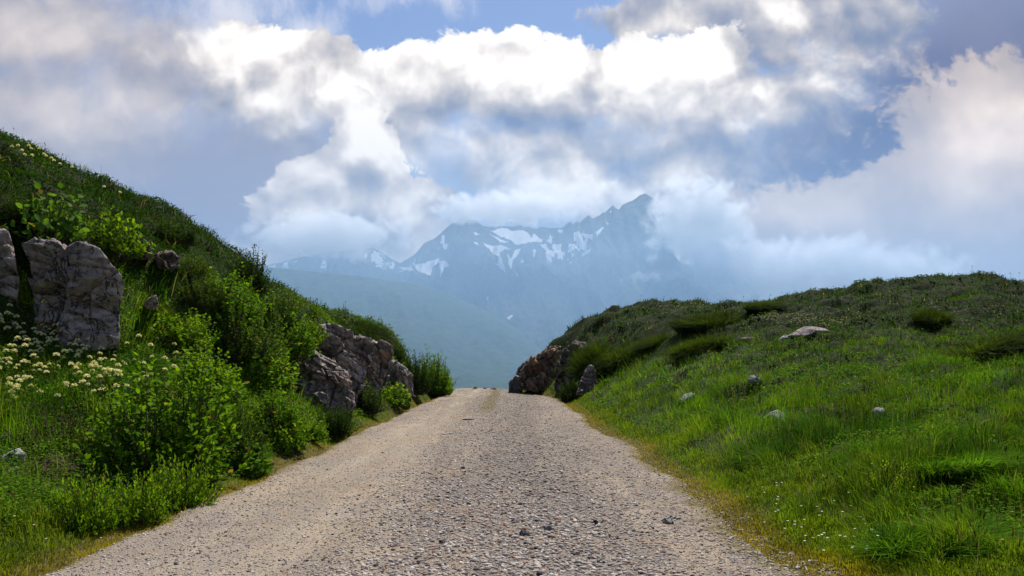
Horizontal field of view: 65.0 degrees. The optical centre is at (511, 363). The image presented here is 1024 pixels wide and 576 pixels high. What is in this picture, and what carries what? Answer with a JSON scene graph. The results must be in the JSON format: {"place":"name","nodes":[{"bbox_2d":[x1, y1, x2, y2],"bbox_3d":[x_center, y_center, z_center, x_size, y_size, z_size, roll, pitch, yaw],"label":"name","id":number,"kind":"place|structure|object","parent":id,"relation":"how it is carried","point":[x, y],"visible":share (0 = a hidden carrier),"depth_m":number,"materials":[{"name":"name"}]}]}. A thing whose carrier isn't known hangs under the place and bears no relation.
{"place":"outdoors","nodes":[
{"label":"outdoors","id":0,"kind":"place"},
{"bbox_2d":[258,266,541,389],"bbox_3d":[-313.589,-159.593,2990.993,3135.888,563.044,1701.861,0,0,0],"label":"mountain spur","id":1,"kind":"structure","parent":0,"point":[480,348],"depth_m":3121.14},
{"bbox_2d":[36,388,851,575],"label":"gravel track","id":2,"kind":"structure","parent":0,"point":[387,457],"depth_m":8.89,"materials":[{"name":"grey gravel"}]},
{"bbox_2d":[519,529,528,535],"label":"stone","id":3,"kind":"object","parent":2,"relation":"on","point":[523,532],"visible":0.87,"depth_m":7.14,"materials":[{"name":"grey stone"}]},
{"bbox_2d":[543,525,552,529],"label":"stone","id":4,"kind":"object","parent":2,"relation":"on","point":[547,527],"visible":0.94,"depth_m":7.42,"materials":[{"name":"grey stone"}]},
{"bbox_2d":[662,517,673,523],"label":"stone","id":5,"kind":"object","parent":2,"relation":"on","point":[667,520],"visible":0.94,"depth_m":7.78,"materials":[{"name":"grey stone"}]},
{"bbox_2d":[0,126,1023,575],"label":"ground","id":6,"kind":"structure","parent":0,"point":[570,336],"depth_m":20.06,"materials":[{"name":"green plant"}]},
{"bbox_2d":[0,434,12,444],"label":"leafy plant","id":7,"kind":"object","parent":6,"relation":"on","point":[6,436],"visible":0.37,"depth_m":9.82,"materials":[{"name":"green plant"}]},
{"bbox_2d":[4,311,10,334],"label":"flower","id":8,"kind":"object","parent":6,"relation":"on","point":[9,312],"visible":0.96,"depth_m":13.09,"materials":[{"name":"white plant"}]},
{"bbox_2d":[3,325,14,346],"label":"flower","id":9,"kind":"object","parent":6,"relation":"on","point":[4,328],"visible":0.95,"depth_m":12.93,"materials":[{"name":"white plant"}]},
{"bbox_2d":[0,228,18,330],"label":"rock outcrop","id":10,"kind":"object","parent":6,"relation":"on","point":[9,275],"visible":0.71,"depth_m":13.35,"materials":[{"name":"grey stone"}]},
{"bbox_2d":[5,356,13,380],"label":"flower","id":11,"kind":"object","parent":6,"relation":"on","point":[9,357],"visible":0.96,"depth_m":11.74,"materials":[{"name":"white plant"}]},
{"bbox_2d":[0,448,26,465],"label":"stone","id":12,"kind":"object","parent":6,"relation":"on","point":[20,457],"visible":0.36,"depth_m":9.34,"materials":[{"name":"grey stone"}]},
{"bbox_2d":[11,385,19,403],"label":"flower","id":13,"kind":"object","parent":6,"relation":"on","point":[16,387],"visible":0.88,"depth_m":10.44,"materials":[{"name":"white plant"}]},
{"bbox_2d":[12,383,20,405],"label":"flower","id":14,"kind":"object","parent":6,"relation":"on","point":[18,384],"visible":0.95,"depth_m":10.49,"materials":[{"name":"white plant"}]},
{"bbox_2d":[14,335,21,358],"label":"flower","id":15,"kind":"object","parent":6,"relation":"on","point":[19,337],"visible":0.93,"depth_m":12.29,"materials":[{"name":"white plant"}]},
{"bbox_2d":[0,192,40,224],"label":"shrub","id":16,"kind":"object","parent":6,"relation":"on","point":[13,211],"visible":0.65,"depth_m":14.14,"materials":[{"name":"green plant"}]},
{"bbox_2d":[20,359,26,373],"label":"flower","id":17,"kind":"object","parent":6,"relation":"on","point":[24,360],"visible":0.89,"depth_m":11.76,"materials":[{"name":"white plant"}]},
{"bbox_2d":[20,343,27,363],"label":"flower","id":18,"kind":"object","parent":6,"relation":"on","point":[26,344],"visible":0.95,"depth_m":12.09,"materials":[{"name":"white plant"}]},
{"bbox_2d":[15,269,33,309],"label":"leafy plant","id":19,"kind":"object","parent":6,"relation":"on","point":[22,293],"visible":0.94,"depth_m":13.46,"materials":[{"name":"green plant"}]},
{"bbox_2d":[20,374,28,397],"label":"flower","id":20,"kind":"object","parent":6,"relation":"on","point":[25,376],"visible":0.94,"depth_m":10.89,"materials":[{"name":"white plant"}]},
{"bbox_2d":[22,337,30,361],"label":"flower","id":21,"kind":"object","parent":6,"relation":"on","point":[29,339],"visible":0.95,"depth_m":12.22,"materials":[{"name":"white plant"}]},
{"bbox_2d":[1,336,82,360],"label":"grass tussock","id":22,"kind":"object","parent":6,"relation":"on","point":[34,345],"depth_m":13.02,"materials":[{"name":"green plant"}]},
{"bbox_2d":[21,237,67,337],"bbox_3d":[-8.248,-1.197,14.188,0.723,1.980,2.546,0,0,-30],"label":"rock outcrop","id":23,"kind":"object","parent":6,"relation":"on","point":[48,262],"visible":0.84,"depth_m":13.38,"materials":[{"name":"grey stone"}]},
{"bbox_2d":[0,180,90,244],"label":"leafy plant","id":24,"kind":"object","parent":6,"relation":"on","point":[68,226],"visible":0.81,"depth_m":14.35,"materials":[{"name":"green plant"}]},
{"bbox_2d":[7,395,92,455],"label":"shrub","id":25,"kind":"object","parent":6,"relation":"on","point":[60,426],"visible":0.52,"depth_m":9.99,"materials":[{"name":"green plant"}]},
{"bbox_2d":[51,352,59,375],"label":"flower","id":26,"kind":"object","parent":6,"relation":"on","point":[56,353],"visible":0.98,"depth_m":11.96,"materials":[{"name":"white plant"}]},
{"bbox_2d":[54,393,60,416],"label":"flower","id":27,"kind":"object","parent":6,"relation":"on","point":[57,400],"visible":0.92,"depth_m":10.91,"materials":[{"name":"white plant"}]},
{"bbox_2d":[71,383,81,410],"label":"flower","id":28,"kind":"object","parent":6,"relation":"on","point":[76,384],"visible":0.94,"depth_m":11.13,"materials":[{"name":"white plant"}]},
{"bbox_2d":[38,458,124,536],"bbox_3d":[-4.063,1.292,7.642,0.671,0.720,0.917,0,0,-2],"label":"leafy plant","id":29,"kind":"object","parent":6,"relation":"on","point":[100,518],"visible":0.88,"depth_m":7.51,"materials":[{"name":"green plant"}]},
{"bbox_2d":[79,379,89,406],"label":"flower","id":30,"kind":"object","parent":6,"relation":"on","point":[83,380],"visible":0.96,"depth_m":11.22,"materials":[{"name":"white plant"}]},
{"bbox_2d":[55,241,122,350],"bbox_3d":[-7.402,-1.179,14.060,0.998,1.958,2.537,0,0,-28],"label":"rock outcrop","id":31,"kind":"object","parent":6,"relation":"on","point":[93,290],"visible":0.93,"depth_m":13.20,"materials":[{"name":"grey stone"}]},
{"bbox_2d":[14,344,176,388],"bbox_3d":[-6.497,0.075,12.996,3.119,0.478,3.002,28,18,32],"label":"grass tussock","id":32,"kind":"object","parent":6,"relation":"on","point":[159,365],"depth_m":13.16,"materials":[{"name":"green plant"}]},
{"bbox_2d":[53,342,145,370],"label":"grass tussock","id":33,"kind":"object","parent":6,"relation":"on","point":[123,354],"depth_m":13.28,"materials":[{"name":"green plant"}]},
{"bbox_2d":[83,391,153,433],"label":"leafy plant","id":34,"kind":"object","parent":6,"relation":"on","point":[106,413],"visible":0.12,"depth_m":10.90,"materials":[{"name":"green plant"}]},
{"bbox_2d":[84,198,155,261],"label":"leafy plant","id":35,"kind":"object","parent":6,"relation":"on","point":[113,240],"visible":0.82,"depth_m":15.38,"materials":[{"name":"green plant"}]},
{"bbox_2d":[94,462,183,528],"bbox_3d":[-3.808,1.321,8.067,0.676,0.701,0.924,0,0,41],"label":"leafy plant","id":36,"kind":"object","parent":6,"relation":"on","point":[147,511],"visible":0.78,"depth_m":8.04,"materials":[{"name":"green plant"}]},
{"bbox_2d":[136,239,151,260],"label":"rock outcrop","id":37,"kind":"object","parent":6,"relation":"on","point":[146,255],"visible":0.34,"depth_m":15.80,"materials":[{"name":"grey stone"}]},
{"bbox_2d":[144,295,158,309],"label":"rock","id":38,"kind":"object","parent":6,"relation":"on","point":[150,303],"visible":1,"depth_m":14.27,"materials":[{"name":"grey stone"}]},
{"bbox_2d":[65,332,249,488],"bbox_3d":[-4.443,0.580,10.105,2.215,1.946,2.103,0,0,-39],"label":"shrub","id":39,"kind":"object","parent":6,"relation":"on","point":[184,433],"visible":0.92,"depth_m":9.83,"materials":[{"name":"green plant"}]},
{"bbox_2d":[133,299,181,343],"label":"leafy plant","id":40,"kind":"object","parent":6,"relation":"on","point":[164,330],"visible":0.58,"depth_m":14.59,"materials":[{"name":"green plant"}]},
{"bbox_2d":[130,293,189,331],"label":"grass tussock","id":41,"kind":"object","parent":6,"relation":"on","point":[171,312],"depth_m":15.25,"materials":[{"name":"green plant"}]},
{"bbox_2d":[154,250,179,271],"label":"rock outcrop","id":42,"kind":"object","parent":6,"relation":"on","point":[170,260],"visible":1,"depth_m":16.09,"materials":[{"name":"grey stone"}]},
{"bbox_2d":[152,215,203,246],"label":"shrub","id":43,"kind":"object","parent":6,"relation":"on","point":[182,233],"visible":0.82,"depth_m":18.27,"materials":[{"name":"green plant"}]},
{"bbox_2d":[133,442,227,511],"bbox_3d":[-3.688,1.288,9.009,1.024,0.813,0.749,0,0,-7],"label":"leafy plant","id":44,"kind":"object","parent":6,"relation":"on","point":[191,495],"visible":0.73,"depth_m":8.91,"materials":[{"name":"green plant"}]},
{"bbox_2d":[162,308,221,353],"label":"shrub","id":45,"kind":"object","parent":6,"relation":"on","point":[185,341],"visible":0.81,"depth_m":15.11,"materials":[{"name":"green plant"}]},
{"bbox_2d":[175,249,216,281],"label":"shrub","id":46,"kind":"object","parent":6,"relation":"on","point":[193,266],"visible":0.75,"depth_m":16.84,"materials":[{"name":"green plant"}]},
{"bbox_2d":[169,269,236,309],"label":"shrub","id":47,"kind":"object","parent":6,"relation":"on","point":[198,293],"visible":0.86,"depth_m":16.37,"materials":[{"name":"green plant"}]},
{"bbox_2d":[163,340,248,408],"bbox_3d":[-5.130,0.180,13.607,1.454,1.147,1.810,0,0,8],"label":"shrub","id":48,"kind":"object","parent":6,"relation":"on","point":[227,380],"visible":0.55,"depth_m":13.33,"materials":[{"name":"green plant"}]},
{"bbox_2d":[184,382,274,467],"bbox_3d":[-4.400,0.917,12.263,1.617,1.301,1.303,0,0,3],"label":"shrub","id":49,"kind":"object","parent":6,"relation":"on","point":[248,430],"visible":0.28,"depth_m":12.19,"materials":[{"name":"green plant"}]},
{"bbox_2d":[193,262,274,329],"bbox_3d":[-6.192,-1.482,17.238,2.162,1.520,2.277,0,0,-15],"label":"shrub","id":50,"kind":"object","parent":6,"relation":"on","point":[251,307],"visible":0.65,"depth_m":16.90,"materials":[{"name":"green plant"}]},
{"bbox_2d":[226,255,253,276],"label":"shrub","id":51,"kind":"object","parent":6,"relation":"on","point":[233,261],"visible":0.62,"depth_m":21.57,"materials":[{"name":"green plant"}]},
{"bbox_2d":[223,432,273,480],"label":"leafy plant","id":52,"kind":"object","parent":6,"relation":"on","point":[260,466],"visible":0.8,"depth_m":11.78,"materials":[{"name":"green plant"}]},
{"bbox_2d":[226,244,273,297],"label":"shrub","id":53,"kind":"object","parent":6,"relation":"on","point":[259,282],"visible":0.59,"depth_m":21.68,"materials":[{"name":"green plant"}]},
{"bbox_2d":[212,301,292,365],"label":"shrub","id":54,"kind":"object","parent":6,"relation":"on","point":[237,346],"visible":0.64,"depth_m":16.40,"materials":[{"name":"green plant"}]},
{"bbox_2d":[227,327,301,399],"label":"shrub","id":55,"kind":"object","parent":6,"relation":"on","point":[276,372],"visible":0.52,"depth_m":16.47,"materials":[{"name":"green plant"}]},
{"bbox_2d":[236,378,315,436],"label":"shrub","id":56,"kind":"object","parent":6,"relation":"on","point":[277,415],"visible":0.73,"depth_m":13.96,"materials":[{"name":"green plant"}]},
{"bbox_2d":[257,292,309,331],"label":"shrub","id":57,"kind":"object","parent":6,"relation":"on","point":[278,307],"visible":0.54,"depth_m":20.41,"materials":[{"name":"green plant"}]},
{"bbox_2d":[256,298,321,361],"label":"shrub","id":58,"kind":"object","parent":6,"relation":"on","point":[301,347],"visible":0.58,"depth_m":20.13,"materials":[{"name":"green plant"}]},
{"bbox_2d":[280,288,301,313],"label":"shrub","id":59,"kind":"object","parent":6,"relation":"on","point":[295,298],"visible":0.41,"depth_m":22.67,"materials":[{"name":"green plant"}]},
{"bbox_2d":[268,418,314,456],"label":"leafy plant","id":60,"kind":"object","parent":6,"relation":"on","point":[285,443],"visible":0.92,"depth_m":13.68,"materials":[{"name":"green plant"}]},
{"bbox_2d":[305,298,321,320],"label":"shrub","id":61,"kind":"object","parent":6,"relation":"on","point":[314,309],"visible":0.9,"depth_m":24.02,"materials":[{"name":"green plant"}]},
{"bbox_2d":[300,315,328,345],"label":"shrub","id":62,"kind":"object","parent":6,"relation":"on","point":[313,326],"visible":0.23,"depth_m":22.69,"materials":[{"name":"green plant"}]},
{"bbox_2d":[299,411,330,441],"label":"shrub","id":63,"kind":"object","parent":6,"relation":"on","point":[318,431],"visible":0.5,"depth_m":15.23,"materials":[{"name":"green plant"}]},
{"bbox_2d":[295,350,355,416],"bbox_3d":[-5.026,0.507,21.419,1.641,1.778,3.421,0,0,-13],"label":"roadside outcrop","id":64,"kind":"object","parent":6,"relation":"on","point":[333,386],"visible":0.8,"depth_m":20.45,"materials":[{"name":"grey stone"}]},
{"bbox_2d":[306,403,360,436],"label":"shrub","id":65,"kind":"object","parent":6,"relation":"on","point":[339,425],"visible":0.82,"depth_m":18.35,"materials":[{"name":"green plant"}]},
{"bbox_2d":[325,310,354,334],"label":"grass tussock","id":66,"kind":"object","parent":6,"relation":"on","point":[343,323],"depth_m":28.45,"materials":[{"name":"green plant"}]},
{"bbox_2d":[314,323,373,401],"bbox_3d":[-5.160,-0.064,24.038,1.905,2.318,3.501,0,0,-15],"label":"roadside outcrop","id":67,"kind":"object","parent":6,"relation":"on","point":[346,349],"visible":0.62,"depth_m":23.18,"materials":[{"name":"grey stone"}]},
{"bbox_2d":[342,324,370,336],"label":"shrub","id":68,"kind":"object","parent":6,"relation":"on","point":[356,332],"visible":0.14,"depth_m":28.39,"materials":[{"name":"green plant"}]},
{"bbox_2d":[355,384,389,413],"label":"shrub","id":69,"kind":"object","parent":6,"relation":"on","point":[369,403],"visible":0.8,"depth_m":23.09,"materials":[{"name":"green plant"}]},
{"bbox_2d":[359,335,393,394],"bbox_3d":[-4.647,0.158,25.989,1.595,2.131,3.117,0,0,-9],"label":"roadside outcrop","id":70,"kind":"object","parent":6,"relation":"on","point":[382,353],"visible":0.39,"depth_m":25.30,"materials":[{"name":"grey stone"}]},
{"bbox_2d":[350,315,402,349],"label":"grass tussock","id":71,"kind":"object","parent":6,"relation":"on","point":[378,333],"depth_m":29.91,"materials":[{"name":"green plant"}]},
{"bbox_2d":[382,381,412,406],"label":"leafy plant","id":72,"kind":"object","parent":6,"relation":"on","point":[396,398],"visible":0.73,"depth_m":26.42,"materials":[{"name":"green plant"}]},
{"bbox_2d":[382,358,415,398],"bbox_3d":[-4.349,0.558,29.059,1.650,1.611,2.900,0,0,-10],"label":"roadside outcrop","id":73,"kind":"object","parent":6,"relation":"on","point":[398,372],"visible":0.48,"depth_m":28.24,"materials":[{"name":"grey stone"}]},
{"bbox_2d":[393,340,408,362],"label":"shrub","id":74,"kind":"object","parent":6,"relation":"on","point":[399,355],"visible":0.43,"depth_m":31.82,"materials":[{"name":"green plant"}]},
{"bbox_2d":[401,348,435,394],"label":"shrub","id":75,"kind":"object","parent":6,"relation":"on","point":[421,383],"visible":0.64,"depth_m":32.45,"materials":[{"name":"green plant"}]},
{"bbox_2d":[418,345,457,396],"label":"shrub","id":76,"kind":"object","parent":6,"relation":"on","point":[440,386],"visible":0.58,"depth_m":36.84,"materials":[{"name":"green plant"}]},
{"bbox_2d":[443,366,454,394],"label":"shrub","id":77,"kind":"object","parent":6,"relation":"on","point":[451,383],"visible":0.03,"depth_m":38.28,"materials":[{"name":"green plant"}]},
{"bbox_2d":[6,280,1012,547],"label":"flowers","id":78,"kind":"object","parent":6,"relation":"on","point":[736,360],"visible":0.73,"depth_m":20.62,"materials":[{"name":"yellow plant"}]},
{"bbox_2d":[509,375,522,392],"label":"rock","id":79,"kind":"object","parent":6,"relation":"on","point":[514,383],"visible":0.85,"depth_m":40.25,"materials":[{"name":"stone"}]},
{"bbox_2d":[516,359,528,374],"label":"rock","id":80,"kind":"object","parent":6,"relation":"on","point":[520,367],"visible":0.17,"depth_m":41.25,"materials":[{"name":"stone"}]},
{"bbox_2d":[518,345,560,392],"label":"rock","id":81,"kind":"object","parent":6,"relation":"on","point":[536,373],"visible":0.8,"depth_m":40.15,"materials":[{"name":"stone"}]},
{"bbox_2d":[558,378,578,402],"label":"shrub","id":82,"kind":"object","parent":6,"relation":"on","point":[571,392],"visible":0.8,"depth_m":33.23,"materials":[{"name":"green plant"}]},
{"bbox_2d":[554,340,588,390],"bbox_3d":[2.743,0.105,37.128,1.754,2.408,3.332,0,0,0],"label":"rock","id":83,"kind":"object","parent":6,"relation":"on","point":[560,373],"visible":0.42,"depth_m":36.26,"materials":[{"name":"grey stone"}]},
{"bbox_2d":[576,365,598,395],"bbox_3d":[3.186,0.704,32.835,1.232,1.308,1.853,0,0,0],"label":"rock","id":84,"kind":"object","parent":6,"relation":"on","point":[588,381],"visible":0.81,"depth_m":32.30,"materials":[{"name":"grey stone"}]},
{"bbox_2d":[561,338,622,381],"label":"grass tussock","id":85,"kind":"object","parent":6,"relation":"on","point":[578,360],"depth_m":34.00,"materials":[{"name":"green plant"}]},
{"bbox_2d":[577,336,639,380],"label":"grass tussock","id":86,"kind":"object","parent":6,"relation":"on","point":[611,360],"depth_m":32.72,"materials":[{"name":"green plant"}]},
{"bbox_2d":[626,329,671,355],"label":"grass tussock","id":87,"kind":"object","parent":6,"relation":"on","point":[645,344],"depth_m":31.67,"materials":[{"name":"green plant"}]},
{"bbox_2d":[679,393,694,403],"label":"stone","id":88,"kind":"object","parent":6,"relation":"on","point":[685,398],"visible":0.38,"depth_m":19.65,"materials":[{"name":"grey stone"}]},
{"bbox_2d":[649,329,746,362],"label":"grass tussock","id":89,"kind":"object","parent":6,"relation":"on","point":[701,344],"depth_m":26.62,"materials":[{"name":"green plant"}]},
{"bbox_2d":[650,309,754,335],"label":"grass tussock","id":90,"kind":"object","parent":6,"relation":"on","point":[700,322],"depth_m":30.84,"materials":[{"name":"green plant"}]},
{"bbox_2d":[741,337,756,341],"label":"stone","id":91,"kind":"object","parent":6,"relation":"on","point":[748,338],"visible":0.35,"depth_m":26.41,"materials":[{"name":"grey stone"}]},
{"bbox_2d":[746,375,761,383],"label":"stone","id":92,"kind":"object","parent":6,"relation":"on","point":[750,379],"visible":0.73,"depth_m":18.07,"materials":[{"name":"grey stone"}]},
{"bbox_2d":[734,298,797,315],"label":"grass tussock","id":93,"kind":"object","parent":6,"relation":"on","point":[756,307],"depth_m":31.89,"materials":[{"name":"green plant"}]},
{"bbox_2d":[703,432,840,470],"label":"grass tussock","id":94,"kind":"object","parent":6,"relation":"on","point":[742,454],"depth_m":11.29,"materials":[{"name":"green plant"}]},
{"bbox_2d":[763,410,785,421],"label":"stone","id":95,"kind":"object","parent":6,"relation":"on","point":[776,411],"visible":0.31,"depth_m":12.91,"materials":[{"name":"grey stone"}]},
{"bbox_2d":[779,335,788,341],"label":"stone","id":96,"kind":"object","parent":6,"relation":"on","point":[783,337],"visible":0.59,"depth_m":24.38,"materials":[{"name":"grey stone"}]},
{"bbox_2d":[787,326,826,337],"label":"flat rock","id":97,"kind":"object","parent":6,"relation":"on","point":[805,332],"visible":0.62,"depth_m":24.09,"materials":[{"name":"grey stone"}]},
{"bbox_2d":[790,451,826,468],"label":"leafy plant","id":98,"kind":"object","parent":6,"relation":"on","point":[810,458],"visible":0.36,"depth_m":9.72,"materials":[{"name":"green plant"}]},
{"bbox_2d":[871,407,885,417],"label":"stone","id":99,"kind":"object","parent":6,"relation":"on","point":[879,409],"visible":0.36,"depth_m":12.40,"materials":[{"name":"grey stone"}]},
{"bbox_2d":[868,450,917,492],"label":"leafy plant","id":100,"kind":"object","parent":6,"relation":"on","point":[889,475],"visible":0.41,"depth_m":7.53,"materials":[{"name":"green plant"}]},
{"bbox_2d":[829,507,1023,566],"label":"grass tussock","id":101,"kind":"object","parent":6,"relation":"on","point":[882,544],"depth_m":5.85,"materials":[{"name":"green plant"}]},
{"bbox_2d":[905,307,968,329],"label":"grass tussock","id":102,"kind":"object","parent":6,"relation":"on","point":[937,319],"depth_m":24.70,"materials":[{"name":"green plant"}]},
{"bbox_2d":[891,442,1023,492],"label":"grass tussock","id":103,"kind":"object","parent":6,"relation":"on","point":[954,469],"depth_m":7.26,"materials":[{"name":"green plant"}]},
{"bbox_2d":[920,324,1023,361],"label":"grass tussock","id":104,"kind":"object","parent":6,"relation":"on","point":[988,346],"depth_m":16.47,"materials":[{"name":"green plant"}]},
{"bbox_2d":[0,0,1023,288],"label":"sky","id":105,"kind":"structure","parent":0,"point":[812,143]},
{"bbox_2d":[264,193,835,349],"bbox_3d":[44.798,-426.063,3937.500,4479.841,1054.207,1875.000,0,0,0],"label":"mountain","id":106,"kind":"structure","parent":0,"point":[541,287],"depth_m":4089.73,"materials":[{"name":"blue stone"}]}
]}

